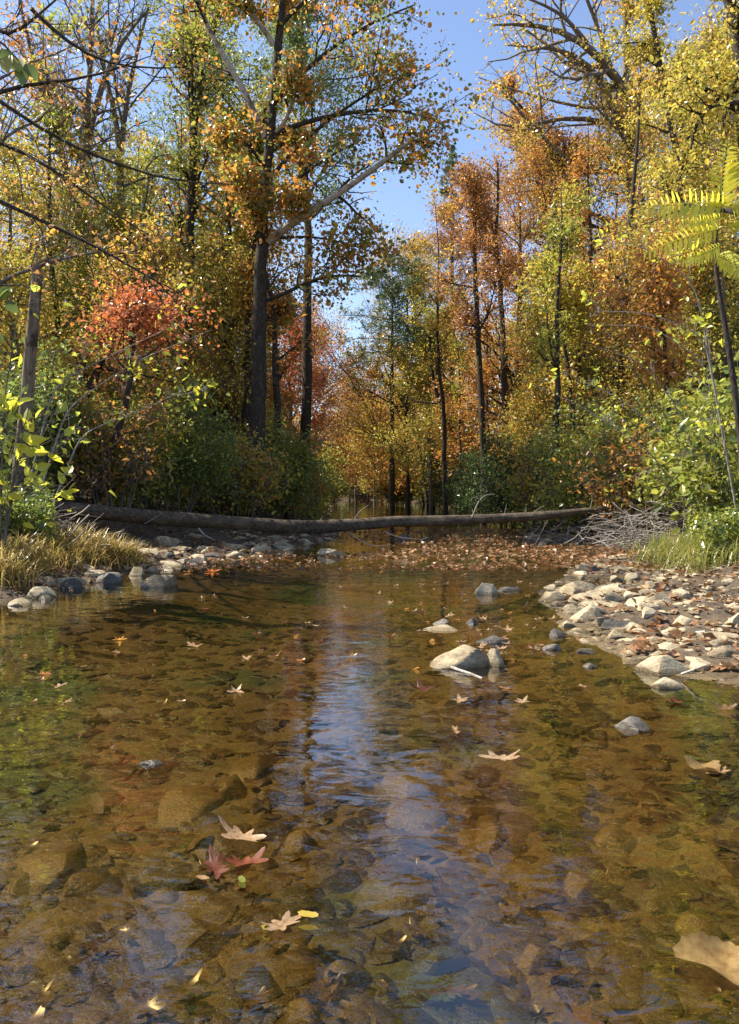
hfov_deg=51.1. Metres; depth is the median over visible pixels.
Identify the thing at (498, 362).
distant woods
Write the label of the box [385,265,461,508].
leaning sapling
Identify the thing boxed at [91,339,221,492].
shrub
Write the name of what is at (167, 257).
maple tree
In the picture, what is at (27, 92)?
slim tree
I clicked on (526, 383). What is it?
shrub
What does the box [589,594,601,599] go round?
stone
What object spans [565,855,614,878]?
submerged cobble
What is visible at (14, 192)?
maple tree
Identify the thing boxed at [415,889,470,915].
submerged cobble
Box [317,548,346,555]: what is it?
rock
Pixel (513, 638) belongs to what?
submerged cobble
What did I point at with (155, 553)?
rock
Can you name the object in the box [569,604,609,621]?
rock
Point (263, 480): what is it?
shrub
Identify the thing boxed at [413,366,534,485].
shrub
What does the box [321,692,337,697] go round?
submerged cobble
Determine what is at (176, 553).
shore stone
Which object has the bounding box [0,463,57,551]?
ground cover
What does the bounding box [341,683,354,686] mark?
submerged cobble
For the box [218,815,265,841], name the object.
floating leaf
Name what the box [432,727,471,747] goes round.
submerged cobble
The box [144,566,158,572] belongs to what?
rock
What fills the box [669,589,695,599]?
rock
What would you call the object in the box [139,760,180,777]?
submerged cobble
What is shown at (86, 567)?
shore stone
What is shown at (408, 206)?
sky
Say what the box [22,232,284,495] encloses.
maple tree
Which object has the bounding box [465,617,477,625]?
rock
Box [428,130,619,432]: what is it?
maple tree
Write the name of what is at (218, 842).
submerged stone
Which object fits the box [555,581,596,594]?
rock
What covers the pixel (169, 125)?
oak tree
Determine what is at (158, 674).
submerged cobble
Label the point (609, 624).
rock
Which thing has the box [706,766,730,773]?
floating leaf
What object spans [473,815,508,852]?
submerged stone
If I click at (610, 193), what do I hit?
maple tree
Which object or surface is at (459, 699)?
floating leaf
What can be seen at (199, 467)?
shrub
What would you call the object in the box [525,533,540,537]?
rock
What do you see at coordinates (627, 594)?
stone
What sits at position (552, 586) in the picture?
stone
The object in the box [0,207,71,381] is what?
maple tree
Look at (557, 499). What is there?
shrub
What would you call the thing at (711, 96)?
corner tree
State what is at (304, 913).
floating leaf
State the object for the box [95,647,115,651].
submerged cobble
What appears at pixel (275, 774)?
submerged cobble
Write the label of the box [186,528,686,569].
leaf raft
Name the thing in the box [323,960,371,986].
submerged stone
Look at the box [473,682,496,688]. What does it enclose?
submerged cobble
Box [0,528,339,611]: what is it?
shore gravel
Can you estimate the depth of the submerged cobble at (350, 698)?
6.34 m
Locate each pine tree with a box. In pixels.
[331,252,440,509]
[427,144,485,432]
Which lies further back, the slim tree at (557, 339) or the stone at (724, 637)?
the slim tree at (557, 339)
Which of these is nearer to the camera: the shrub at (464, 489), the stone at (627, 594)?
the stone at (627, 594)
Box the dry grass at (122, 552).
[0,514,163,590]
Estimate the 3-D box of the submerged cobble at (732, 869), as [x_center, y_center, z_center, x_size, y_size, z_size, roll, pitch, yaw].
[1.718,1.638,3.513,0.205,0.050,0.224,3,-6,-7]
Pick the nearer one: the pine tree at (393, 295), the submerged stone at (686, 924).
the submerged stone at (686, 924)
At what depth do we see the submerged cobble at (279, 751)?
5.22 m
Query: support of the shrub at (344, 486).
on the ground at (700, 860)
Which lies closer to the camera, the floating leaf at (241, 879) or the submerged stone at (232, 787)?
the floating leaf at (241, 879)
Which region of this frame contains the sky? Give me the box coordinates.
[0,0,738,440]
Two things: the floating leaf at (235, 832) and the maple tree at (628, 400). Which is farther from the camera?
the maple tree at (628, 400)
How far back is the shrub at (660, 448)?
17.27 m
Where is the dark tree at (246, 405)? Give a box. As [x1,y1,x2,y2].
[191,140,325,510]
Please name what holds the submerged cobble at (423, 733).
on the ground at (700, 860)
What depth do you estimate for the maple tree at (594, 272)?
28.62 m
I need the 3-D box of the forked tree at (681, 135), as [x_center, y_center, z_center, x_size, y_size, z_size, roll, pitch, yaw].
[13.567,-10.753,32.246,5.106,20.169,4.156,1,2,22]
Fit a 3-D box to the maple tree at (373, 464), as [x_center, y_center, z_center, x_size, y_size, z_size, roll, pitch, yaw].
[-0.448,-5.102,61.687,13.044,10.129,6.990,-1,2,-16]
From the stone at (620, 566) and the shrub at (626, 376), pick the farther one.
the shrub at (626, 376)
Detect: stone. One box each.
[13,842,82,890]
[37,576,57,585]
[58,577,85,584]
[61,872,104,897]
[75,563,94,570]
[84,569,105,576]
[96,565,111,570]
[137,564,150,566]
[138,548,158,552]
[154,536,182,546]
[157,785,224,828]
[172,551,181,555]
[175,546,192,550]
[176,558,187,563]
[184,831,260,860]
[187,533,199,537]
[189,554,207,559]
[196,546,205,550]
[217,774,247,800]
[224,754,274,782]
[226,543,246,548]
[226,553,244,556]
[242,542,255,544]
[253,543,271,547]
[256,788,283,808]
[266,535,284,539]
[284,830,317,855]
[286,997,322,1023]
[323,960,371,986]
[352,874,440,915]
[380,772,438,799]
[385,800,453,832]
[414,946,468,975]
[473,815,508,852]
[517,943,561,976]
[543,584,557,588]
[562,871,619,900]
[573,571,589,575]
[577,599,599,606]
[586,590,603,595]
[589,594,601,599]
[593,825,637,854]
[596,600,622,606]
[601,587,627,593]
[613,564,629,570]
[614,568,625,572]
[622,657,641,665]
[623,591,634,598]
[624,622,642,627]
[632,589,652,596]
[638,602,659,609]
[642,607,656,617]
[648,636,662,642]
[651,599,674,604]
[655,576,664,580]
[658,642,680,649]
[661,629,670,635]
[673,914,722,940]
[701,585,715,589]
[708,638,732,645]
[721,579,732,584]
[721,636,737,640]
[726,602,737,607]
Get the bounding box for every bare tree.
[0,0,110,485]
[0,0,190,482]
[39,0,204,404]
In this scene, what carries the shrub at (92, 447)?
on the ground at (700, 860)
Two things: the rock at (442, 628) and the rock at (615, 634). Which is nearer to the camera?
the rock at (615, 634)
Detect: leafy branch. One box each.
[0,41,37,86]
[0,286,18,312]
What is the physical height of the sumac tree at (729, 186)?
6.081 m
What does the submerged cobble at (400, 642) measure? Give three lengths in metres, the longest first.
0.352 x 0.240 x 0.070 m
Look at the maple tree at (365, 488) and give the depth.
65.72 m
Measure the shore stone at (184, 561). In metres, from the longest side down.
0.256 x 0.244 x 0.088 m
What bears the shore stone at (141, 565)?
on the ground at (700, 860)
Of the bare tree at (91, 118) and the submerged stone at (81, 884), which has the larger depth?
the bare tree at (91, 118)
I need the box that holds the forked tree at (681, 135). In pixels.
[635,14,729,376]
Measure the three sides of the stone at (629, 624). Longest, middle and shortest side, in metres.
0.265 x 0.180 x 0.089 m
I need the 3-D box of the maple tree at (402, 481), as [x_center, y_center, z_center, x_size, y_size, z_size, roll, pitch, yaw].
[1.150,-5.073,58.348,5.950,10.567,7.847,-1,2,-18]
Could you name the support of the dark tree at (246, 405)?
on the ground at (700, 860)
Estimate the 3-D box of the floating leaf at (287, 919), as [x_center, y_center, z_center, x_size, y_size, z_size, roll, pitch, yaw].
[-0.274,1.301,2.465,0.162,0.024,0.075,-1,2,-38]
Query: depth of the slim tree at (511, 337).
46.10 m
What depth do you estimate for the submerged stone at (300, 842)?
3.88 m
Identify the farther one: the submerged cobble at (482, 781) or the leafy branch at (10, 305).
the leafy branch at (10, 305)
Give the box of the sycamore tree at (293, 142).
[154,0,498,517]
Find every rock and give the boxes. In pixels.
[7,597,31,608]
[27,586,56,597]
[38,595,52,600]
[58,578,83,588]
[95,572,122,584]
[129,567,144,575]
[136,759,162,767]
[140,575,177,592]
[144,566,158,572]
[148,549,161,556]
[157,561,183,566]
[162,552,179,559]
[164,566,176,569]
[186,557,206,563]
[205,552,221,557]
[250,545,271,552]
[272,541,294,549]
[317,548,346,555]
[396,535,409,539]
[419,644,507,676]
[422,625,461,632]
[433,619,449,625]
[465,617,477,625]
[474,583,499,597]
[474,635,512,645]
[487,648,504,671]
[497,586,520,591]
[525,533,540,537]
[538,538,553,544]
[538,592,566,600]
[542,644,562,651]
[548,628,565,638]
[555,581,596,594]
[556,621,575,627]
[563,603,580,614]
[564,628,591,633]
[568,593,590,602]
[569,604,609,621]
[576,648,596,654]
[578,564,599,571]
[581,663,598,668]
[590,617,605,627]
[594,583,623,591]
[599,620,629,629]
[604,591,622,601]
[604,630,625,639]
[610,575,625,581]
[612,716,653,733]
[624,573,641,579]
[624,596,648,605]
[632,655,695,679]
[644,581,658,588]
[644,594,670,602]
[650,677,683,690]
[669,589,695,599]
[672,615,693,624]
[690,631,738,637]
[690,658,712,670]
[707,645,738,657]
[724,613,738,624]
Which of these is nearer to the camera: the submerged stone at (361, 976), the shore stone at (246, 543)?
the submerged stone at (361, 976)
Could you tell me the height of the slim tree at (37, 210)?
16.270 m
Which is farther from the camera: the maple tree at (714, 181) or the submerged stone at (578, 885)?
the maple tree at (714, 181)
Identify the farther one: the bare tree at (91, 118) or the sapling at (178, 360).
the bare tree at (91, 118)
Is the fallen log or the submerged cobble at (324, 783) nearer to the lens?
the submerged cobble at (324, 783)
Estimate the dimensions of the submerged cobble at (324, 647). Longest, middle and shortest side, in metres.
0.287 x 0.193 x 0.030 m
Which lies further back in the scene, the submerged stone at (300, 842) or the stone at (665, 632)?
the stone at (665, 632)
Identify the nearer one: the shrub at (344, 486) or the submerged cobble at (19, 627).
the submerged cobble at (19, 627)
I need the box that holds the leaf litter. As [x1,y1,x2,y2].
[0,478,738,671]
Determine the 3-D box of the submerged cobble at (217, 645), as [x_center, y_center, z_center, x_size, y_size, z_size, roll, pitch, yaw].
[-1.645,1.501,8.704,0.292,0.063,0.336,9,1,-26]
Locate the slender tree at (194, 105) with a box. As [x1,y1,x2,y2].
[120,0,271,488]
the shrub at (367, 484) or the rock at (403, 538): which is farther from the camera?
the shrub at (367, 484)
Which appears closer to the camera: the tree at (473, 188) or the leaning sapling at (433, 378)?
the tree at (473, 188)
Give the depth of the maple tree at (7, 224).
29.24 m
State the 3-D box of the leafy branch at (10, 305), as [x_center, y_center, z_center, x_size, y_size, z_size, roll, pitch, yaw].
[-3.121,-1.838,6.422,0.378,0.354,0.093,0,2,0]
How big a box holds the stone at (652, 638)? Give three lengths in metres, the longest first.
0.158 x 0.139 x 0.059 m
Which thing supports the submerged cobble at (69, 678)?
on the ground at (700, 860)
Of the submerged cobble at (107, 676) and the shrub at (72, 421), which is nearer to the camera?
the submerged cobble at (107, 676)
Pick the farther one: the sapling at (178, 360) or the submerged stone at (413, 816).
the sapling at (178, 360)
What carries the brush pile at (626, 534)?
on the ground at (700, 860)
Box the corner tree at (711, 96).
[604,0,738,240]
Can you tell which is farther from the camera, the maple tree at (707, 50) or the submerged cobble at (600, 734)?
the maple tree at (707, 50)
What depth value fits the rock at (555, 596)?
9.52 m
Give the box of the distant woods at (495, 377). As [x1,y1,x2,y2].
[422,278,728,445]
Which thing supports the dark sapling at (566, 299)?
on the ground at (700, 860)
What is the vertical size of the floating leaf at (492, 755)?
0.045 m
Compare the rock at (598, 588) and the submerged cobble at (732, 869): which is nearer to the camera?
the submerged cobble at (732, 869)
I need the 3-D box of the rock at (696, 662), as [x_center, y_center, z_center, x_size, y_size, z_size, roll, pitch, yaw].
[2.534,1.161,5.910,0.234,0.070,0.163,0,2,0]
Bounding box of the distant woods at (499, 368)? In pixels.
[432,277,737,431]
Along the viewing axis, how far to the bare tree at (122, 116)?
27.46 m
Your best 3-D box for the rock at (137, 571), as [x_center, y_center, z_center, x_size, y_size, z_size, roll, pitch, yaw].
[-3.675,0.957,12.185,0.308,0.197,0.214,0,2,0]
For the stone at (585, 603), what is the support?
on the ground at (700, 860)
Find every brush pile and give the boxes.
[1,500,144,575]
[514,517,652,545]
[578,489,715,551]
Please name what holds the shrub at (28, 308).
on the ground at (700, 860)
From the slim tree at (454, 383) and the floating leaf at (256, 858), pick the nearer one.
the floating leaf at (256, 858)
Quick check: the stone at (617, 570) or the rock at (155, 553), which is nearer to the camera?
the stone at (617, 570)
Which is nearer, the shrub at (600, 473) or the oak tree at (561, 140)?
the shrub at (600, 473)
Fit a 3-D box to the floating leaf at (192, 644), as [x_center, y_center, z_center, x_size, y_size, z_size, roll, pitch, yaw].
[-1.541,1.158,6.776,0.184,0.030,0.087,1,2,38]
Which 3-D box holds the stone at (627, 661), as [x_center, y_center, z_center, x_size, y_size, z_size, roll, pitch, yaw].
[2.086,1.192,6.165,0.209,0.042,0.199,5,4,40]
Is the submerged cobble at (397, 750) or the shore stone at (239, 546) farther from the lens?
the shore stone at (239, 546)
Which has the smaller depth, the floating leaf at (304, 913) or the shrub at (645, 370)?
the floating leaf at (304, 913)
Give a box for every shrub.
[0,239,93,412]
[0,284,116,554]
[0,295,124,414]
[0,319,114,485]
[1,348,135,502]
[39,299,154,478]
[50,368,184,507]
[74,376,203,508]
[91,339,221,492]
[92,366,259,514]
[150,338,272,453]
[154,420,294,516]
[168,425,302,517]
[199,398,342,518]
[234,333,322,458]
[271,421,345,519]
[283,437,334,512]
[285,408,361,478]
[312,442,353,506]
[314,460,342,502]
[327,466,351,502]
[351,464,396,495]
[367,456,424,504]
[395,424,477,503]
[410,426,463,509]
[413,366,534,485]
[432,442,501,514]
[453,419,567,526]
[477,416,588,532]
[483,368,576,476]
[483,415,610,530]
[509,353,598,433]
[520,436,618,536]
[521,393,657,535]
[529,315,723,511]
[552,410,675,542]
[557,381,721,541]
[574,305,704,438]
[578,222,736,508]
[584,305,738,451]
[585,368,736,531]
[639,341,738,533]
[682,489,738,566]
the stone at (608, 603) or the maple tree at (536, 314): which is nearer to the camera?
the stone at (608, 603)
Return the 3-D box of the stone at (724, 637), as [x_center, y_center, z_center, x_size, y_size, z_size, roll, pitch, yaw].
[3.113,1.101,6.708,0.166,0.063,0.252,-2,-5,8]
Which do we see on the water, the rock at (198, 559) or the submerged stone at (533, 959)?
the rock at (198, 559)
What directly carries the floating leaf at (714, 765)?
on the water
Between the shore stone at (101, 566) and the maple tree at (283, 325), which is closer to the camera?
the shore stone at (101, 566)
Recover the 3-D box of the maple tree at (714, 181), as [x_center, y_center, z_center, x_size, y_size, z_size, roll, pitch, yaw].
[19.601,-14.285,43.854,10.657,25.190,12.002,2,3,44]
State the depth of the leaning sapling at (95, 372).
19.67 m
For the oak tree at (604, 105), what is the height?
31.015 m
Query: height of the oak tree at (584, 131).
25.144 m
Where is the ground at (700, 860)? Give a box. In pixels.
[0,478,738,1023]
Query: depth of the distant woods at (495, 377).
71.42 m
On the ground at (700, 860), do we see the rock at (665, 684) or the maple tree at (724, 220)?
the maple tree at (724, 220)
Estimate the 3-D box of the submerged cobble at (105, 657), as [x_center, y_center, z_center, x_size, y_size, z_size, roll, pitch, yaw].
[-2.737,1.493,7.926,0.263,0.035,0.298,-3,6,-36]
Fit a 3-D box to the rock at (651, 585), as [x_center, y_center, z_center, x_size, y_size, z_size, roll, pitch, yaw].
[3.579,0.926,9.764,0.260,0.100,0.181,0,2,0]
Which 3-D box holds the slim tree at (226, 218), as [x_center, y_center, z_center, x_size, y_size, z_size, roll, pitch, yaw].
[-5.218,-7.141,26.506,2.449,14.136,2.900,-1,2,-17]
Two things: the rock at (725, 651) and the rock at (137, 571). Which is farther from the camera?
the rock at (137, 571)
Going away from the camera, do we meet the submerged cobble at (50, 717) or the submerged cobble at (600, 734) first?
the submerged cobble at (600, 734)
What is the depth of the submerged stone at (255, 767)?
4.86 m
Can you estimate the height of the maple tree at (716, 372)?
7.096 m
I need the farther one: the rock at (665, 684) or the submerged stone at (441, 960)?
the rock at (665, 684)
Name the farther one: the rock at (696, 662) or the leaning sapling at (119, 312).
the leaning sapling at (119, 312)
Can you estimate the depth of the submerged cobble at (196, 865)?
3.66 m
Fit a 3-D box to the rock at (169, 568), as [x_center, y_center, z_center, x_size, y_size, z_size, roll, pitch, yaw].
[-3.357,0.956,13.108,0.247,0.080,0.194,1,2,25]
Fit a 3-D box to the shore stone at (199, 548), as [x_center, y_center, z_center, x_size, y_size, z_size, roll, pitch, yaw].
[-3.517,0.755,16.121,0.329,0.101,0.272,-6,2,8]
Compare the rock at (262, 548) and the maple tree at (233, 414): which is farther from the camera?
the maple tree at (233, 414)
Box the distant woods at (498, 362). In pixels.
[414,297,731,438]
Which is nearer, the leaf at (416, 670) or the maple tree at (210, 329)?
the leaf at (416, 670)
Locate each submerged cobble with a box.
[0,760,18,765]
[7,872,30,896]
[17,622,31,629]
[24,694,37,699]
[26,658,48,669]
[44,712,73,724]
[47,640,67,649]
[50,769,67,777]
[54,674,79,683]
[63,665,84,670]
[76,729,103,738]
[87,716,102,723]
[90,654,114,659]
[90,790,125,814]
[91,855,114,866]
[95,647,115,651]
[97,705,126,715]
[104,673,117,678]
[122,865,207,899]
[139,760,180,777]
[146,670,165,680]
[149,630,165,635]
[152,675,175,679]
[166,658,185,662]
[169,917,241,960]
[170,753,184,760]
[185,861,205,871]
[186,757,213,764]
[209,671,235,680]
[210,642,230,648]
[257,718,286,730]
[266,770,283,779]
[268,657,287,663]
[271,748,293,754]
[283,646,308,652]
[284,639,308,643]
[301,775,342,793]
[313,844,326,851]
[315,645,329,649]
[317,753,341,759]
[318,736,348,752]
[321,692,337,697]
[330,699,367,706]
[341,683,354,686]
[343,697,358,701]
[357,836,384,856]
[358,659,384,671]
[379,1016,401,1023]
[383,659,398,664]
[387,639,411,646]
[388,746,407,754]
[403,730,434,736]
[410,942,462,960]
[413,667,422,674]
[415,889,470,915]
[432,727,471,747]
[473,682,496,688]
[473,775,499,787]
[482,620,498,623]
[491,897,523,918]
[497,639,520,645]
[498,636,519,640]
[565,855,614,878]
[576,703,599,709]
[582,709,611,726]
[585,730,608,738]
[610,883,624,890]
[632,910,668,934]
[684,759,715,778]
[704,762,738,773]
[722,861,738,880]
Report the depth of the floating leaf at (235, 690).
5.28 m
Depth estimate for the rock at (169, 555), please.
14.32 m
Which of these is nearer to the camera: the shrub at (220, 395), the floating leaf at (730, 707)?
the floating leaf at (730, 707)
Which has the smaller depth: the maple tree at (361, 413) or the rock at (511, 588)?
the rock at (511, 588)
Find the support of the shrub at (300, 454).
on the ground at (700, 860)
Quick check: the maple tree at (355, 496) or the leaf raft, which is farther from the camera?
the maple tree at (355, 496)
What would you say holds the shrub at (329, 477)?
on the ground at (700, 860)
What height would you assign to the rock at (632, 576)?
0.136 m
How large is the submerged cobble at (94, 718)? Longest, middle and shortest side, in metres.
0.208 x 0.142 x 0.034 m
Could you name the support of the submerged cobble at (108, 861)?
on the ground at (700, 860)
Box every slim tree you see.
[1,39,77,349]
[2,1,93,481]
[21,82,93,302]
[64,141,157,393]
[125,127,172,259]
[132,99,220,370]
[169,66,291,444]
[179,90,247,443]
[191,163,269,504]
[228,188,317,519]
[408,181,462,514]
[419,274,473,511]
[464,253,507,456]
[488,336,523,403]
[491,305,536,401]
[511,169,611,438]
[517,183,598,530]
[562,123,623,421]
[589,49,685,519]
[604,210,655,369]
[632,192,672,335]
[680,87,738,365]
[718,138,738,339]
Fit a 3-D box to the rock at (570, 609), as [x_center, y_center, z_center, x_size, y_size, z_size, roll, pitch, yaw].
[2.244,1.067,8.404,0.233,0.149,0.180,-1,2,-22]
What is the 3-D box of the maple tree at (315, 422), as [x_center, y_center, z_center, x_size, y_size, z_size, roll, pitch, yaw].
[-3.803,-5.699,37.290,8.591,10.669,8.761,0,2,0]
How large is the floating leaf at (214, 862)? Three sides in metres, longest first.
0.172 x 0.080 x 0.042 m
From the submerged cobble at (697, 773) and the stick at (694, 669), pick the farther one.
the stick at (694, 669)
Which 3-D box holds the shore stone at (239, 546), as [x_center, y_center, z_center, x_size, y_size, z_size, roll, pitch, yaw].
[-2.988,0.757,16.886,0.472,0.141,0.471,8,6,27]
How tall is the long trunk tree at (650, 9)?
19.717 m
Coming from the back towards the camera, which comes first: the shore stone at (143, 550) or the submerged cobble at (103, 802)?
the shore stone at (143, 550)
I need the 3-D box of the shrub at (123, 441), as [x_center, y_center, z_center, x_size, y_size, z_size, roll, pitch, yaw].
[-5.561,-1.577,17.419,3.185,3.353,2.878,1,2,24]
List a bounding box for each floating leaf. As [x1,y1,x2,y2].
[187,641,200,646]
[196,875,208,878]
[203,844,228,878]
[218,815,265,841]
[221,846,268,866]
[227,684,243,692]
[238,876,245,881]
[261,910,302,930]
[298,910,318,917]
[408,678,435,691]
[452,725,460,732]
[454,694,467,702]
[478,749,519,760]
[514,696,529,702]
[665,696,681,702]
[673,931,738,985]
[684,755,720,771]
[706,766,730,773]
[712,700,736,709]
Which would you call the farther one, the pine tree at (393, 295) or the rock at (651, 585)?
the pine tree at (393, 295)
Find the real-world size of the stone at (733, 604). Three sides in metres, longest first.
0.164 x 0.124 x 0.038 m
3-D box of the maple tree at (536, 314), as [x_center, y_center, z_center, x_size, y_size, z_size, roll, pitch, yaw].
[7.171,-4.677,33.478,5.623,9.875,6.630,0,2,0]
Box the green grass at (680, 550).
[618,526,738,574]
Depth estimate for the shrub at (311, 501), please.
24.82 m
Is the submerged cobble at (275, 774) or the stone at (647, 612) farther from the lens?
the stone at (647, 612)
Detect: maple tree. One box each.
[0,78,182,395]
[0,166,218,488]
[0,206,64,450]
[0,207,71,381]
[1,155,115,350]
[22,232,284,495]
[62,212,244,494]
[151,214,299,443]
[155,240,240,407]
[199,298,378,457]
[235,246,340,425]
[266,288,380,458]
[285,368,394,504]
[297,200,467,508]
[325,388,441,503]
[329,423,416,502]
[332,377,381,501]
[333,366,436,499]
[344,375,421,504]
[347,372,450,504]
[353,302,511,509]
[384,397,426,487]
[410,374,469,482]
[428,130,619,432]
[470,162,709,444]
[471,293,597,460]
[485,242,651,442]
[499,179,676,385]
[535,290,653,445]
[544,186,738,445]
[565,173,738,436]
[570,26,738,335]
[599,0,738,347]
[600,33,738,362]
[626,268,738,437]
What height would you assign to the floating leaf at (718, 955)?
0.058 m
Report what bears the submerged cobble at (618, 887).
on the ground at (700, 860)
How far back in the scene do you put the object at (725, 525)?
12.33 m
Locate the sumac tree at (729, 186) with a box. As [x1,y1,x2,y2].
[641,144,738,465]
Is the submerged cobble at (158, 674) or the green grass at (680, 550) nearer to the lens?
the submerged cobble at (158, 674)
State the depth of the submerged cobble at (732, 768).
4.58 m
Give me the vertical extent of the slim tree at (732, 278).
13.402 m
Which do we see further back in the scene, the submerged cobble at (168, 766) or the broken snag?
the broken snag
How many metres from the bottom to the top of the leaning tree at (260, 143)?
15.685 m
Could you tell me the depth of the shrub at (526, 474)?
23.93 m
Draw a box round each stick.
[450,666,482,678]
[681,664,706,674]
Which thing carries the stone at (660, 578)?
on the ground at (700, 860)
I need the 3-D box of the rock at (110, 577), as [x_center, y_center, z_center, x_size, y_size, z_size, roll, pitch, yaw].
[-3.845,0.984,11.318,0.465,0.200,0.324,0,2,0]
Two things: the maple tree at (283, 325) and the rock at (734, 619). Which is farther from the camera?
the maple tree at (283, 325)
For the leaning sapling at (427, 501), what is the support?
on the ground at (700, 860)
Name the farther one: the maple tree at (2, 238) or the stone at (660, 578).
the maple tree at (2, 238)
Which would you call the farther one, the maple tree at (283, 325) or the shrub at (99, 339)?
the maple tree at (283, 325)
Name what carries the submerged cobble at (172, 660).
on the ground at (700, 860)
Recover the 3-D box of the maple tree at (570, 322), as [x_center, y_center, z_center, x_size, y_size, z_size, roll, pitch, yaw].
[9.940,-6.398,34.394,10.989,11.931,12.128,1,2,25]
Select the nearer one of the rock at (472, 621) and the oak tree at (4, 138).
the rock at (472, 621)
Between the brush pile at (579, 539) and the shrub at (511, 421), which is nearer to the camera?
the brush pile at (579, 539)
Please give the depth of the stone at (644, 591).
9.16 m
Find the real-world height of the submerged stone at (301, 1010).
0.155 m
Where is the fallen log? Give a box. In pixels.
[41,494,615,545]
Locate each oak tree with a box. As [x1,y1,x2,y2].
[0,0,138,323]
[0,0,249,330]
[37,117,224,377]
[128,0,284,344]
[167,0,428,453]
[377,189,514,499]
[449,0,712,305]
[467,113,636,396]
[488,63,607,306]
[565,96,668,384]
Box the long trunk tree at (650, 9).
[585,0,737,366]
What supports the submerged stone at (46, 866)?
on the ground at (700, 860)
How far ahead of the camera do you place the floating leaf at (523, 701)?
5.03 m
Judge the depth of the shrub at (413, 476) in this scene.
55.69 m
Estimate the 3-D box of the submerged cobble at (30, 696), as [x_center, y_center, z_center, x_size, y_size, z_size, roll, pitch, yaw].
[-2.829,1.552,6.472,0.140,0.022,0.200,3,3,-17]
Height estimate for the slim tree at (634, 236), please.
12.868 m
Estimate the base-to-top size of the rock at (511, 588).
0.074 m
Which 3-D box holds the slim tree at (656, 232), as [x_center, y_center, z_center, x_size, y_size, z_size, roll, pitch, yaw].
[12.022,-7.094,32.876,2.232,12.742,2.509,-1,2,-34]
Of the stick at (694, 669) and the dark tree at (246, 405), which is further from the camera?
the dark tree at (246, 405)
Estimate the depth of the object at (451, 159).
65.13 m
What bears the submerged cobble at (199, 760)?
on the ground at (700, 860)
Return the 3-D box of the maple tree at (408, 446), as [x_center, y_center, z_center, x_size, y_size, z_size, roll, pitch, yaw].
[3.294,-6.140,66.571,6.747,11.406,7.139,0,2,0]
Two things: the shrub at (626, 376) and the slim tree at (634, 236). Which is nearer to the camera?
the shrub at (626, 376)
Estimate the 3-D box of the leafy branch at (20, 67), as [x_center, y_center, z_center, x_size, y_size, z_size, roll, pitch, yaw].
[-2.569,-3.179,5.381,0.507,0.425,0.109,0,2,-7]
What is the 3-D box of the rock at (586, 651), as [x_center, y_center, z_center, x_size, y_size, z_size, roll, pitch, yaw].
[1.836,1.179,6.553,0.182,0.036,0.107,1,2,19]
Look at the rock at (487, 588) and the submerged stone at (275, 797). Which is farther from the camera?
the rock at (487, 588)
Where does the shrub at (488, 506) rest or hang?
on the ground at (700, 860)
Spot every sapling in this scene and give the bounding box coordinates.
[8,191,215,489]
[29,283,217,521]
[62,264,224,503]
[369,293,470,508]
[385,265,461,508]
[385,371,428,507]
[513,245,609,526]
[587,227,713,532]
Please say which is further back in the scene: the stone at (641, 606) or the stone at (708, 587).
the stone at (708, 587)
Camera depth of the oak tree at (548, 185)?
42.30 m
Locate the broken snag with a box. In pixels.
[11,249,42,507]
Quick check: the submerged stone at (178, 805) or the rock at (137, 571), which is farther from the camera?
the rock at (137, 571)
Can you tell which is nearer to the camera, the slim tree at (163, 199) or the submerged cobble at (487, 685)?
the submerged cobble at (487, 685)
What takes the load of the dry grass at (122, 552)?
on the ground at (700, 860)
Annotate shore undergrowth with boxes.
[267,477,599,522]
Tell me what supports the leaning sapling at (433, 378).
on the ground at (700, 860)
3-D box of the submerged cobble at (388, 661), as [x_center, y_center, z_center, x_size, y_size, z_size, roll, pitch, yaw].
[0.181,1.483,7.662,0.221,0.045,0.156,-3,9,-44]
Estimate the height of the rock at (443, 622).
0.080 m
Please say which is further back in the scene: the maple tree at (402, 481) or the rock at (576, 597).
the maple tree at (402, 481)
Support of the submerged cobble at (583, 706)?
on the ground at (700, 860)
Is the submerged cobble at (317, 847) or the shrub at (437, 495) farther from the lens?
the shrub at (437, 495)
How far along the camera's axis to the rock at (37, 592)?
9.77 m
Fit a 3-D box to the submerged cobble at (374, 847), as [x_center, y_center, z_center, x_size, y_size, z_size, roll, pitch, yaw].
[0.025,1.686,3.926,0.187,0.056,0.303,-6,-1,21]
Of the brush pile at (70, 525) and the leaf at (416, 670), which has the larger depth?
the brush pile at (70, 525)
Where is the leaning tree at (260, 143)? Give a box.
[179,72,297,421]
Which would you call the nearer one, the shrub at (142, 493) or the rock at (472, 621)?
the rock at (472, 621)

